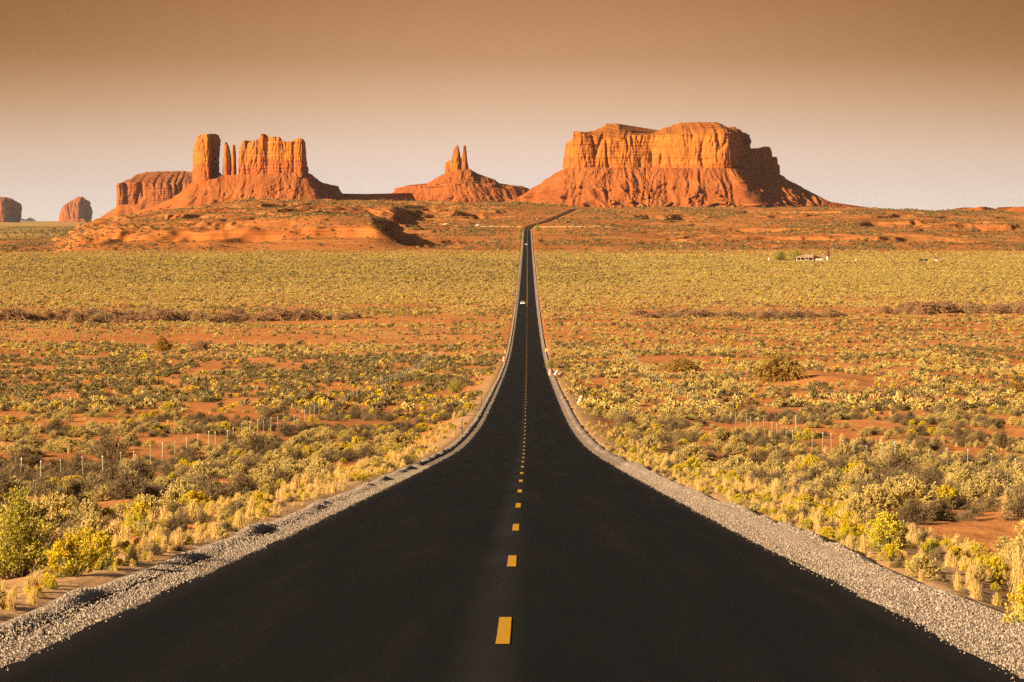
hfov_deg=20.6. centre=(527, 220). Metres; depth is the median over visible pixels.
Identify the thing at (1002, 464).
sagebrush
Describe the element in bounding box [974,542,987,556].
grass tuft
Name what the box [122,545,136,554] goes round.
rabbitbrush
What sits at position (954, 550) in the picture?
rabbitbrush
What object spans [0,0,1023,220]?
sky
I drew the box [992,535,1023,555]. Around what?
sagebrush
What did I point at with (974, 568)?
grass tuft
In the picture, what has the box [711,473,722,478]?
rabbitbrush
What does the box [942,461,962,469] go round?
sagebrush
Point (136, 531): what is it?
rabbitbrush
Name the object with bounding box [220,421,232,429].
rabbitbrush
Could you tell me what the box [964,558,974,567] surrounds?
grass tuft
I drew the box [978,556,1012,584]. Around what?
rabbitbrush
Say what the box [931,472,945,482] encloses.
twiggy shrub
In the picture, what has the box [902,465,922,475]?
twiggy shrub
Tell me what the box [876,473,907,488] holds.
twiggy shrub
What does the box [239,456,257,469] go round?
twiggy shrub
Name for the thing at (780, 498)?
rabbitbrush
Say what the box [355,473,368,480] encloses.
rabbitbrush
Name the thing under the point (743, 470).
sagebrush
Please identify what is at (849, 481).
sagebrush
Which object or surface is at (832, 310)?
tamarisk
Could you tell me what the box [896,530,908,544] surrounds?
grass tuft
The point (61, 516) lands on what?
twiggy shrub
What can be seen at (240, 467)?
sagebrush
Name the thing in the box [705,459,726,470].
sagebrush
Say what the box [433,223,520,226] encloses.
dirt track
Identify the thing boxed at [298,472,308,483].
grass tuft
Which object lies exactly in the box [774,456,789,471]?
twiggy shrub
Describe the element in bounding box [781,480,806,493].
twiggy shrub
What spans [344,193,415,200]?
rock ridge
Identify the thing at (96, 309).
tamarisk
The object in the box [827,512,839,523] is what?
rabbitbrush
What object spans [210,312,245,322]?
tamarisk
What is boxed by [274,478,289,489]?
rabbitbrush
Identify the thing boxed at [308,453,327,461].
sagebrush
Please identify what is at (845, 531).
rabbitbrush
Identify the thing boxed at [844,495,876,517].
sagebrush
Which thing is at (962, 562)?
grass tuft
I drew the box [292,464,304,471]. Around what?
sagebrush
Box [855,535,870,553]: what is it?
grass tuft
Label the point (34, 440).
sagebrush
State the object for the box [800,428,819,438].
rabbitbrush
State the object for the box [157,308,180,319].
tamarisk
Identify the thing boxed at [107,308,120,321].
tamarisk
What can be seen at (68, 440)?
sagebrush
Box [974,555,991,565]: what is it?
rabbitbrush
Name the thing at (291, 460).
sagebrush
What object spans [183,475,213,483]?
twiggy shrub
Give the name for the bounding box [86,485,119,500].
sagebrush
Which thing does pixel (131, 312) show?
tamarisk
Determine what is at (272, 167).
butte
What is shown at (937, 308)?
tamarisk
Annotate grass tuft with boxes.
[1,590,17,610]
[5,586,19,598]
[21,575,33,593]
[26,587,39,604]
[27,570,42,591]
[35,569,43,580]
[44,510,57,523]
[112,535,121,550]
[118,526,134,541]
[124,544,143,564]
[134,543,143,553]
[136,533,148,547]
[141,526,150,538]
[144,510,159,521]
[148,529,154,538]
[152,524,163,538]
[155,505,168,517]
[158,537,168,552]
[172,527,188,549]
[183,497,201,522]
[194,524,203,535]
[195,531,205,542]
[205,501,215,514]
[208,523,220,538]
[218,495,225,503]
[233,510,247,526]
[244,495,258,515]
[289,475,302,490]
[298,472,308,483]
[334,462,343,470]
[670,451,679,461]
[696,479,705,491]
[712,466,718,473]
[743,470,750,481]
[749,476,762,492]
[770,479,782,497]
[785,493,795,505]
[798,484,808,495]
[812,511,824,528]
[838,505,848,516]
[843,535,856,551]
[849,512,864,527]
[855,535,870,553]
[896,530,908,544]
[905,521,919,541]
[909,534,921,548]
[916,569,926,580]
[942,551,960,567]
[949,533,966,544]
[951,571,964,588]
[956,555,967,569]
[961,538,974,549]
[961,548,972,559]
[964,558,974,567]
[964,574,974,590]
[965,565,977,580]
[968,563,981,582]
[968,581,984,600]
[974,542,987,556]
[998,494,1007,512]
[998,561,1014,586]
[999,547,1010,557]
[1003,544,1023,582]
[1006,568,1023,593]
[1010,584,1023,616]
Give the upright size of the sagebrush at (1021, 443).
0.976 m
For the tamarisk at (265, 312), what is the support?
on the ground
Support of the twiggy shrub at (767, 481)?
on the ground
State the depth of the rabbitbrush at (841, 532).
44.89 m
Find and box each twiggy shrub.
[0,459,31,478]
[0,468,34,494]
[0,483,10,493]
[0,499,42,517]
[1,468,18,477]
[4,452,32,466]
[8,439,36,447]
[13,471,46,482]
[19,470,39,481]
[20,481,52,496]
[22,473,59,489]
[24,453,46,467]
[33,476,71,495]
[36,461,62,474]
[41,416,74,432]
[42,528,76,558]
[44,522,77,539]
[53,473,66,480]
[53,482,78,498]
[53,509,80,524]
[56,467,85,478]
[57,458,92,473]
[61,474,84,497]
[63,472,83,485]
[64,452,89,464]
[66,510,124,525]
[69,470,113,494]
[72,470,87,478]
[79,456,139,484]
[82,432,138,462]
[84,460,106,475]
[97,459,109,469]
[100,476,144,500]
[101,465,150,490]
[102,514,118,529]
[104,458,119,467]
[124,459,157,473]
[128,455,162,481]
[128,480,167,498]
[134,452,153,461]
[147,483,170,499]
[152,517,194,535]
[155,530,184,544]
[156,457,179,467]
[159,500,196,512]
[164,509,201,524]
[170,445,207,462]
[171,476,192,483]
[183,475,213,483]
[188,473,216,490]
[196,474,240,501]
[197,509,216,523]
[204,462,227,472]
[220,468,263,496]
[223,496,246,514]
[235,455,249,465]
[236,430,279,452]
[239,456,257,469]
[243,454,274,466]
[269,465,299,487]
[272,421,299,436]
[335,447,362,461]
[611,409,641,428]
[741,465,783,482]
[744,451,766,464]
[759,476,782,486]
[766,449,795,462]
[767,468,794,479]
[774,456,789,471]
[777,473,801,486]
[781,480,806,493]
[783,476,812,489]
[787,505,811,518]
[791,463,811,474]
[793,462,827,482]
[800,483,832,495]
[801,452,830,462]
[804,489,833,500]
[817,519,840,532]
[819,477,839,491]
[830,473,872,489]
[834,452,857,466]
[845,475,881,493]
[857,459,880,469]
[864,472,890,481]
[864,511,876,522]
[866,448,923,472]
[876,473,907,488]
[880,466,903,476]
[886,474,935,494]
[887,470,900,476]
[888,462,915,473]
[888,500,940,524]
[892,491,938,521]
[900,465,947,490]
[901,523,927,537]
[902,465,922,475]
[905,448,942,461]
[906,449,921,459]
[911,529,940,546]
[920,494,975,521]
[924,464,948,478]
[928,545,959,560]
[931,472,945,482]
[935,478,974,498]
[944,492,975,509]
[955,463,977,482]
[958,452,982,467]
[963,463,976,471]
[966,428,991,444]
[970,463,991,473]
[972,494,1001,511]
[974,467,1020,491]
[975,556,1011,565]
[976,452,998,462]
[978,453,1000,461]
[984,483,1003,500]
[985,427,1018,447]
[989,456,1018,472]
[991,464,1018,480]
[992,474,1023,520]
[998,450,1023,463]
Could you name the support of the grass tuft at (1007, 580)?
on the ground
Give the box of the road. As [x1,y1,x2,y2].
[0,208,1023,681]
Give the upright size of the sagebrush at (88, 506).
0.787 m
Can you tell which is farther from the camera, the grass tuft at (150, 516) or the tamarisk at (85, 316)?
the tamarisk at (85, 316)
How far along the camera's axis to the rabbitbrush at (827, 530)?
44.42 m
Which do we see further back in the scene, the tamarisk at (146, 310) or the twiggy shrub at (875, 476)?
the tamarisk at (146, 310)
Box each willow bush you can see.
[150,334,176,350]
[652,357,706,372]
[744,350,807,383]
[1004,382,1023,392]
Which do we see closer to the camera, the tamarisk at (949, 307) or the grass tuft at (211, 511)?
the grass tuft at (211, 511)
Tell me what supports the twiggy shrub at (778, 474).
on the ground
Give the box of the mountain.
[21,218,35,220]
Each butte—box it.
[0,197,21,221]
[58,197,92,221]
[132,133,347,213]
[393,145,528,202]
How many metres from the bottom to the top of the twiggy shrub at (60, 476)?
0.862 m
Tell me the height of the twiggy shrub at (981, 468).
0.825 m
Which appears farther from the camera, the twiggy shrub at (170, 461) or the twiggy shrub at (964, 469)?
the twiggy shrub at (170, 461)
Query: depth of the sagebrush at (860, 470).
110.63 m
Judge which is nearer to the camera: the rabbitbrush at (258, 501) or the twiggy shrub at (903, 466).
the rabbitbrush at (258, 501)
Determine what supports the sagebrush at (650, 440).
on the ground
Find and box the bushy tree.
[788,248,803,260]
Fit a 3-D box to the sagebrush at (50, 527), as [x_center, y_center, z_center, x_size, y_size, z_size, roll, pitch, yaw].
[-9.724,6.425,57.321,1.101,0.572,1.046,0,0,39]
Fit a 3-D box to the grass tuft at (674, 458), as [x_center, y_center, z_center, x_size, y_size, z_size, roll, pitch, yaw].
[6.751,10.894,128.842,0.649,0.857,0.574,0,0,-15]
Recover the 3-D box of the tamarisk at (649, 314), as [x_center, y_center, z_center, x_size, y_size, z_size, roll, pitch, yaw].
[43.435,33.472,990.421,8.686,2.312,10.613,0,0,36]
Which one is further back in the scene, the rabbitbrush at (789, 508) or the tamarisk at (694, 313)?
the tamarisk at (694, 313)
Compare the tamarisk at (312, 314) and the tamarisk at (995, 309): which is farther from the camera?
the tamarisk at (995, 309)
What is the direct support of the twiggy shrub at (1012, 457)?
on the ground
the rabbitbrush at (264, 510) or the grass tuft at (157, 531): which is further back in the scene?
the rabbitbrush at (264, 510)
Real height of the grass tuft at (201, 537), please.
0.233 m
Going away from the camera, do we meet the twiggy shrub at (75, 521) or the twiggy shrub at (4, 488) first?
the twiggy shrub at (75, 521)
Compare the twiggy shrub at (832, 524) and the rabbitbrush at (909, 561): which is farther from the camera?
the twiggy shrub at (832, 524)
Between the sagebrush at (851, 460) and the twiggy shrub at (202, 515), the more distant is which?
the sagebrush at (851, 460)
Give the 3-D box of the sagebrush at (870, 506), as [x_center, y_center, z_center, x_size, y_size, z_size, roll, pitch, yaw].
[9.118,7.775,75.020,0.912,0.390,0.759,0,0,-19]
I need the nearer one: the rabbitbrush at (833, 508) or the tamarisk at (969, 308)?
the rabbitbrush at (833, 508)
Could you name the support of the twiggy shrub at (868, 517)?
on the ground
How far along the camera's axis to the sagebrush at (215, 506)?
58.44 m
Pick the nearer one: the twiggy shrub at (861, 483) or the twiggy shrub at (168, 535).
the twiggy shrub at (168, 535)
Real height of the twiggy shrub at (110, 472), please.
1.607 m
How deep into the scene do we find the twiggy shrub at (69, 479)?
99.64 m
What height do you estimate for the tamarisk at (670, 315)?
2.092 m
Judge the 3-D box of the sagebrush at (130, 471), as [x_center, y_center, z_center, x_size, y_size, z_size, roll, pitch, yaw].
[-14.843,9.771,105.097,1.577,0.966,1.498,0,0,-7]
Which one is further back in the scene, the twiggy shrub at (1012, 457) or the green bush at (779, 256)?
the green bush at (779, 256)
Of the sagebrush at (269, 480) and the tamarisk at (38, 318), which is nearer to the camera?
the sagebrush at (269, 480)
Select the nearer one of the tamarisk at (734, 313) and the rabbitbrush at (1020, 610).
the rabbitbrush at (1020, 610)
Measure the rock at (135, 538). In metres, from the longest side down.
0.449 x 0.327 x 0.228 m
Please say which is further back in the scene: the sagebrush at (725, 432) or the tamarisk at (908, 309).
the tamarisk at (908, 309)
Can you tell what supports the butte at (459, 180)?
on the ground
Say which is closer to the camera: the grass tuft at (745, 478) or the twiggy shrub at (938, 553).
the twiggy shrub at (938, 553)
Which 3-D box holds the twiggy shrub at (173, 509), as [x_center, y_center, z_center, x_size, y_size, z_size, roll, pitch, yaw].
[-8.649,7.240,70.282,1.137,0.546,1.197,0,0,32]
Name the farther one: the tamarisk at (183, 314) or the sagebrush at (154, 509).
the tamarisk at (183, 314)
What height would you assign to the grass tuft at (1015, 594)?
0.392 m
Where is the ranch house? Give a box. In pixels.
[796,253,821,260]
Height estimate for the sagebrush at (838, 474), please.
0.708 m
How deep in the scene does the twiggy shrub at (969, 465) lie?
121.53 m
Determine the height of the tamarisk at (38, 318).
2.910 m
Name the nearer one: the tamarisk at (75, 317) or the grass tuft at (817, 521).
the grass tuft at (817, 521)
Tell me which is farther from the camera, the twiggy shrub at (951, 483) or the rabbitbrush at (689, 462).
the rabbitbrush at (689, 462)
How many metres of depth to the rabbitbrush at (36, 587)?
29.19 m
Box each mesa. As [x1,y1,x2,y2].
[84,171,221,223]
[509,122,868,207]
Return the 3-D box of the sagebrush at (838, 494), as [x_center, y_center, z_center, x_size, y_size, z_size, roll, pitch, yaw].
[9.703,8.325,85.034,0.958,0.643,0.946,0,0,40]
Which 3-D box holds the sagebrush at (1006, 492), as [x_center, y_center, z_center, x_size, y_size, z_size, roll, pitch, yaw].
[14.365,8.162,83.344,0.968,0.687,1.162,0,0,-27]
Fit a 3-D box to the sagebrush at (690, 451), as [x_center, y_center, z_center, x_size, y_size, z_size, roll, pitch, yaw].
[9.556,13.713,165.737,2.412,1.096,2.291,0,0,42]
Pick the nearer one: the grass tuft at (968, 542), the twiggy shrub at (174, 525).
the grass tuft at (968, 542)
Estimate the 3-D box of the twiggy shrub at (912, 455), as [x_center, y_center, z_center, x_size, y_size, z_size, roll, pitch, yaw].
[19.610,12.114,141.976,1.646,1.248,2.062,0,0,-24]
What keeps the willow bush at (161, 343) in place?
on the ground
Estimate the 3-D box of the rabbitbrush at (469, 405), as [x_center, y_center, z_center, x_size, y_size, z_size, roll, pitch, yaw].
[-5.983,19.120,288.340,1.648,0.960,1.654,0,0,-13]
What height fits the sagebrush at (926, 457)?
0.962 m
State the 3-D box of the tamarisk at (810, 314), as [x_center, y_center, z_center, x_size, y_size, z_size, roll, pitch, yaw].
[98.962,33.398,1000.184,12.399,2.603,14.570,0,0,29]
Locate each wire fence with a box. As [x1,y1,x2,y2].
[1,351,430,476]
[627,349,1015,466]
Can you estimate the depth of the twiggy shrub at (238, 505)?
57.82 m
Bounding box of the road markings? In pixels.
[495,351,526,643]
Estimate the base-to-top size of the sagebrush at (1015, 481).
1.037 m
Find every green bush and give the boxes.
[0,481,87,580]
[445,377,467,392]
[543,357,557,367]
[773,251,787,259]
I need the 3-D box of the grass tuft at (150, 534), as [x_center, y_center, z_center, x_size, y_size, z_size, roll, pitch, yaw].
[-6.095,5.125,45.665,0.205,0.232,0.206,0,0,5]
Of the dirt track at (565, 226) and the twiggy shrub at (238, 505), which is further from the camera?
the dirt track at (565, 226)
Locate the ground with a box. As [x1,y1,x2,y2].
[0,198,1023,622]
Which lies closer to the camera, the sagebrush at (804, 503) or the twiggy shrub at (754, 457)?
the sagebrush at (804, 503)
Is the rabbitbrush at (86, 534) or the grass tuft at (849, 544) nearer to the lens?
the grass tuft at (849, 544)
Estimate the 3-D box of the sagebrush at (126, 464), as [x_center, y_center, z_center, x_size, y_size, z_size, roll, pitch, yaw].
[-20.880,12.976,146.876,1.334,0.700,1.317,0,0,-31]
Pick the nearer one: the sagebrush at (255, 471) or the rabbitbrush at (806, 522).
the rabbitbrush at (806, 522)
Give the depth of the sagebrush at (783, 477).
107.83 m
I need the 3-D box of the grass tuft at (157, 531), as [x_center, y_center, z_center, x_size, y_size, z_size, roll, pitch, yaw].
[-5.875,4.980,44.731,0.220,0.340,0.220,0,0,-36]
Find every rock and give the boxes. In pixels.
[128,536,144,545]
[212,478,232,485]
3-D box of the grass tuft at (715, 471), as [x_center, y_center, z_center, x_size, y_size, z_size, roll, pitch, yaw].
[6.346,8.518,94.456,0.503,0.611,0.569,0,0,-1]
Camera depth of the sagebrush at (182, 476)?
108.14 m
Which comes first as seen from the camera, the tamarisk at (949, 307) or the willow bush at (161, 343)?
the willow bush at (161, 343)
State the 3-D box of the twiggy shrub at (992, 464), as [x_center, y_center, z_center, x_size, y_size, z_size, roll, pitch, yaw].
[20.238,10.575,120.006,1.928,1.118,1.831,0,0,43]
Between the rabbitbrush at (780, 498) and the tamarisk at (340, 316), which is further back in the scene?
the tamarisk at (340, 316)
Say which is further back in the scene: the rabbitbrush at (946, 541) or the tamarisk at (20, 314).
the tamarisk at (20, 314)
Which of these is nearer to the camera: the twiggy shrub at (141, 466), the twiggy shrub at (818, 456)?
the twiggy shrub at (141, 466)
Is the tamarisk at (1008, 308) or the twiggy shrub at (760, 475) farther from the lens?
the tamarisk at (1008, 308)
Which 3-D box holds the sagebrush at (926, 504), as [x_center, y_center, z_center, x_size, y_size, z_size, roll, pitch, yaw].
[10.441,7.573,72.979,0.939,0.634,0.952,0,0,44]
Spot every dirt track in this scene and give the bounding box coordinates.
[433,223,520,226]
[539,226,609,226]
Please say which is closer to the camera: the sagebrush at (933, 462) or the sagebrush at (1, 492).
the sagebrush at (1, 492)
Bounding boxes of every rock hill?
[950,207,997,210]
[996,206,1023,211]
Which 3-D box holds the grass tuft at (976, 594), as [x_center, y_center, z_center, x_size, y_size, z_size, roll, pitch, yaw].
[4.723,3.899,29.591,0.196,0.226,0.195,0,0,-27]
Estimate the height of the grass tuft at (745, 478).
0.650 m
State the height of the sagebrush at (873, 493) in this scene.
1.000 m
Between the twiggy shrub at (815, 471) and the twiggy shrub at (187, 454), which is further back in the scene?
the twiggy shrub at (187, 454)
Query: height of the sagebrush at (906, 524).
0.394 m
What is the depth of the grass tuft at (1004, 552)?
42.51 m
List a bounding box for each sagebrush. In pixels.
[0,483,5,500]
[0,494,65,527]
[0,588,15,608]
[3,443,27,455]
[4,488,20,501]
[6,476,26,487]
[16,434,40,446]
[21,435,42,447]
[31,491,74,516]
[39,522,61,535]
[41,528,73,552]
[56,437,78,446]
[59,516,118,538]
[61,512,82,521]
[66,495,84,511]
[68,497,107,522]
[74,511,114,530]
[78,492,98,501]
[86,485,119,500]
[109,423,131,435]
[110,502,126,515]
[120,492,167,517]
[121,462,130,470]
[128,469,146,479]
[131,519,156,535]
[144,506,160,519]
[148,477,172,487]
[151,495,161,502]
[158,479,203,506]
[171,507,188,517]
[176,471,190,480]
[184,460,229,481]
[187,484,202,491]
[202,526,228,537]
[205,446,228,457]
[205,504,226,513]
[211,513,233,522]
[217,468,234,477]
[219,457,235,466]
[228,463,252,474]
[250,468,261,473]
[251,472,265,478]
[251,483,279,492]
[257,464,288,477]
[258,475,277,487]
[267,460,281,465]
[279,457,299,467]
[280,462,304,473]
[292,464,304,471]
[297,430,319,438]
[298,458,315,468]
[305,457,332,475]
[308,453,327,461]
[309,442,323,451]
[351,442,368,452]
[385,429,409,447]
[635,434,667,447]
[675,444,711,460]
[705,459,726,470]
[711,426,736,439]
[718,455,753,471]
[735,463,760,477]
[736,454,752,462]
[755,459,787,474]
[767,466,789,475]
[768,480,788,492]
[780,472,799,481]
[783,454,805,471]
[791,480,826,491]
[793,500,815,508]
[808,460,835,472]
[809,484,833,503]
[813,473,838,490]
[819,514,829,525]
[826,469,844,478]
[827,442,857,457]
[830,485,849,501]
[834,475,859,494]
[839,487,858,500]
[841,483,894,512]
[843,456,859,462]
[843,463,871,480]
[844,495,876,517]
[854,473,878,484]
[865,505,882,516]
[874,444,887,455]
[876,476,905,501]
[880,441,905,456]
[880,446,915,461]
[886,476,943,510]
[896,520,910,530]
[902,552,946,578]
[909,457,920,464]
[916,452,939,466]
[916,458,943,469]
[919,501,936,514]
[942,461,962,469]
[944,468,977,487]
[950,492,981,506]
[952,451,963,458]
[953,462,979,469]
[957,480,983,500]
[959,485,982,500]
[965,565,990,581]
[966,468,1005,499]
[974,448,993,460]
[976,458,992,465]
[990,535,1015,548]
[991,459,1017,471]
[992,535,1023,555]
[998,484,1019,504]
[1000,473,1023,497]
[1005,460,1023,474]
[1014,439,1023,446]
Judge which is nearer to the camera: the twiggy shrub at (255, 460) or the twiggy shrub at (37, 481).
the twiggy shrub at (37, 481)
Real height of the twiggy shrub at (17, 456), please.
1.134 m
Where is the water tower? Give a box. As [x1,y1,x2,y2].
[826,250,828,260]
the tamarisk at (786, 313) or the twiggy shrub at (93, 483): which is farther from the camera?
the tamarisk at (786, 313)
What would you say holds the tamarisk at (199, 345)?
on the ground
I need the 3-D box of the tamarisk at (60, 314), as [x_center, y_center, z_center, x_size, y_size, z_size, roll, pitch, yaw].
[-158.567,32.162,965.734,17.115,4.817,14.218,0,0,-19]
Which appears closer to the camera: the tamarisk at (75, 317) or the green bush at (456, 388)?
the green bush at (456, 388)
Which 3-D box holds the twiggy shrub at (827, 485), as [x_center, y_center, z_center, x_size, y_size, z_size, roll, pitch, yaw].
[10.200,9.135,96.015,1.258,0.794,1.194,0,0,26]
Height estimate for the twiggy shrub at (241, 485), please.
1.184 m
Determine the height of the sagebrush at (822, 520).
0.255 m
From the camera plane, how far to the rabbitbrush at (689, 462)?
100.77 m
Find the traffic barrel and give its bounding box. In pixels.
[576,394,583,403]
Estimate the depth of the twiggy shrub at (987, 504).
77.82 m
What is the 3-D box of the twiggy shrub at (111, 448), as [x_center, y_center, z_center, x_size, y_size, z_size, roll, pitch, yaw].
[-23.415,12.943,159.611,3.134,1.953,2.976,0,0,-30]
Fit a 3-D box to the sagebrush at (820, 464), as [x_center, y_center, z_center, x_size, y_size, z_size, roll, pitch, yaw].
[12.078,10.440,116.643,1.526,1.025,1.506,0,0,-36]
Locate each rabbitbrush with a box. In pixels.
[25,585,47,598]
[39,576,57,586]
[41,532,100,578]
[41,578,57,589]
[44,477,62,485]
[63,475,84,485]
[63,526,103,557]
[79,530,122,570]
[102,507,117,521]
[115,540,129,551]
[120,525,142,535]
[122,499,154,518]
[122,511,158,527]
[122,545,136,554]
[139,551,148,559]
[159,401,173,411]
[163,473,179,479]
[174,458,191,466]
[177,490,205,508]
[186,461,205,469]
[187,492,210,507]
[203,501,217,511]
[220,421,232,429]
[232,450,243,456]
[250,491,266,503]
[252,505,269,516]
[253,499,268,506]
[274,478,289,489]
[299,445,313,454]
[347,436,364,446]
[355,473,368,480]
[375,426,387,432]
[382,447,393,454]
[415,422,430,431]
[462,402,476,410]
[669,464,684,474]
[679,439,691,444]
[679,457,704,473]
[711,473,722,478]
[712,469,727,475]
[727,470,735,477]
[729,493,746,502]
[734,475,745,482]
[759,493,772,501]
[778,494,788,501]
[782,506,796,512]
[790,494,819,509]
[792,431,807,440]
[795,454,823,470]
[798,518,813,528]
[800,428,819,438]
[814,504,830,513]
[817,526,833,538]
[822,533,836,541]
[825,505,844,517]
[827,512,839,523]
[834,511,864,522]
[834,520,857,532]
[834,526,852,537]
[838,527,856,541]
[841,460,868,475]
[853,525,868,536]
[862,511,912,553]
[904,554,927,570]
[919,538,942,555]
[932,484,960,505]
[941,539,953,548]
[944,546,967,559]
[967,543,994,559]
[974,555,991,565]
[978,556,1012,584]
[1002,574,1023,623]
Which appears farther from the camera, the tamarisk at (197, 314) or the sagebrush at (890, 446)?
the tamarisk at (197, 314)
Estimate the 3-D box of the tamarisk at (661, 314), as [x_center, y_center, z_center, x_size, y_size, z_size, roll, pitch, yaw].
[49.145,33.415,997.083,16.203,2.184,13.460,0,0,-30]
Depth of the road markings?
24.81 m
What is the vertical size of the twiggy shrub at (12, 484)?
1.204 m
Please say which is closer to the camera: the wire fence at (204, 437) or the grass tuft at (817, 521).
the grass tuft at (817, 521)
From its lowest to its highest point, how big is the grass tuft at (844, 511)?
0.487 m
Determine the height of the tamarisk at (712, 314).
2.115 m
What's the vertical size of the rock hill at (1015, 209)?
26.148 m
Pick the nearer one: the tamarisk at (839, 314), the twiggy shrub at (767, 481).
the twiggy shrub at (767, 481)
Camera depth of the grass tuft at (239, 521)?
49.95 m
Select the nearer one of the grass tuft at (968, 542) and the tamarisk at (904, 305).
the grass tuft at (968, 542)
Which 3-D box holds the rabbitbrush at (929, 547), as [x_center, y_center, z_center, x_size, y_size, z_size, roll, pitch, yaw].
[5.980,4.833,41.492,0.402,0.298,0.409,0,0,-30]
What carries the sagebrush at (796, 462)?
on the ground
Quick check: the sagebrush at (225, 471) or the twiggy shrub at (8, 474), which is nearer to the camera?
the twiggy shrub at (8, 474)
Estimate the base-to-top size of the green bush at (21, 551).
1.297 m
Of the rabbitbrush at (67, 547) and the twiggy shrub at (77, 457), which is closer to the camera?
the rabbitbrush at (67, 547)
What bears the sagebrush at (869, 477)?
on the ground
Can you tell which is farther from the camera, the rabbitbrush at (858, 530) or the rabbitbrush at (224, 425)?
the rabbitbrush at (224, 425)
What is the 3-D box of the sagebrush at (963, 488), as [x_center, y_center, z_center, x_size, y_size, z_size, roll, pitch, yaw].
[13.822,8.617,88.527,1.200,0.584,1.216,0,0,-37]
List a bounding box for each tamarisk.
[0,307,21,320]
[0,307,36,320]
[24,313,46,320]
[40,308,56,320]
[55,307,78,319]
[62,312,91,320]
[66,310,84,322]
[78,307,99,312]
[79,307,94,315]
[87,311,115,322]
[106,314,147,322]
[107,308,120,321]
[114,309,130,315]
[121,310,138,314]
[135,309,150,315]
[140,306,160,315]
[143,309,182,321]
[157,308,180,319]
[179,308,192,322]
[185,311,204,321]
[186,339,212,350]
[195,315,228,322]
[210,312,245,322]
[224,314,254,322]
[227,316,242,322]
[228,307,250,315]
[246,314,268,322]
[257,310,273,315]
[266,307,296,320]
[284,313,310,320]
[287,309,305,320]
[289,307,324,321]
[324,314,334,319]
[327,313,350,319]
[347,312,362,318]
[629,309,647,315]
[641,312,658,317]
[656,311,680,317]
[663,313,680,317]
[675,309,691,314]
[685,310,703,317]
[695,309,710,315]
[697,310,711,316]
[707,312,720,316]
[715,310,752,317]
[743,311,757,317]
[755,311,776,318]
[771,312,797,317]
[776,311,798,317]
[794,310,810,317]
[799,312,818,317]
[802,311,819,317]
[817,308,840,313]
[818,311,838,317]
[833,312,853,317]
[875,305,893,313]
[895,301,913,313]
[900,305,917,314]
[908,302,936,314]
[913,300,952,314]
[935,300,945,312]
[939,302,959,312]
[946,299,961,311]
[953,304,986,312]
[959,299,979,308]
[976,303,987,308]
[978,305,996,313]
[980,306,1008,313]
[983,303,1005,313]
[999,303,1013,312]
[1007,301,1023,312]
[1011,303,1023,313]
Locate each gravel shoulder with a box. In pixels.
[0,229,523,667]
[531,229,1023,679]
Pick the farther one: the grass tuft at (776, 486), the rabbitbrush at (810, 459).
the rabbitbrush at (810, 459)
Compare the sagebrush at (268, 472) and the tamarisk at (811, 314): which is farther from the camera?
the tamarisk at (811, 314)
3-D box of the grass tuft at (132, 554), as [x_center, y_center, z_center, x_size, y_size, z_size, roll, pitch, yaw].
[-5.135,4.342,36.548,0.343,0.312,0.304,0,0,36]
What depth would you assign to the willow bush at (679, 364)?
518.86 m
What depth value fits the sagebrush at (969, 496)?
82.24 m
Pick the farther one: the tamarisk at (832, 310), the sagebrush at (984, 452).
the tamarisk at (832, 310)
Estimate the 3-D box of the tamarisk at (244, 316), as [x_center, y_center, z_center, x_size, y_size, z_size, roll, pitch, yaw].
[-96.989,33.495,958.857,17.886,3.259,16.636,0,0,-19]
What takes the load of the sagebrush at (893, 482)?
on the ground
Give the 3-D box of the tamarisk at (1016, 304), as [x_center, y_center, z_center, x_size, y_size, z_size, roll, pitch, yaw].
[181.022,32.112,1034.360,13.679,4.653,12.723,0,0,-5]

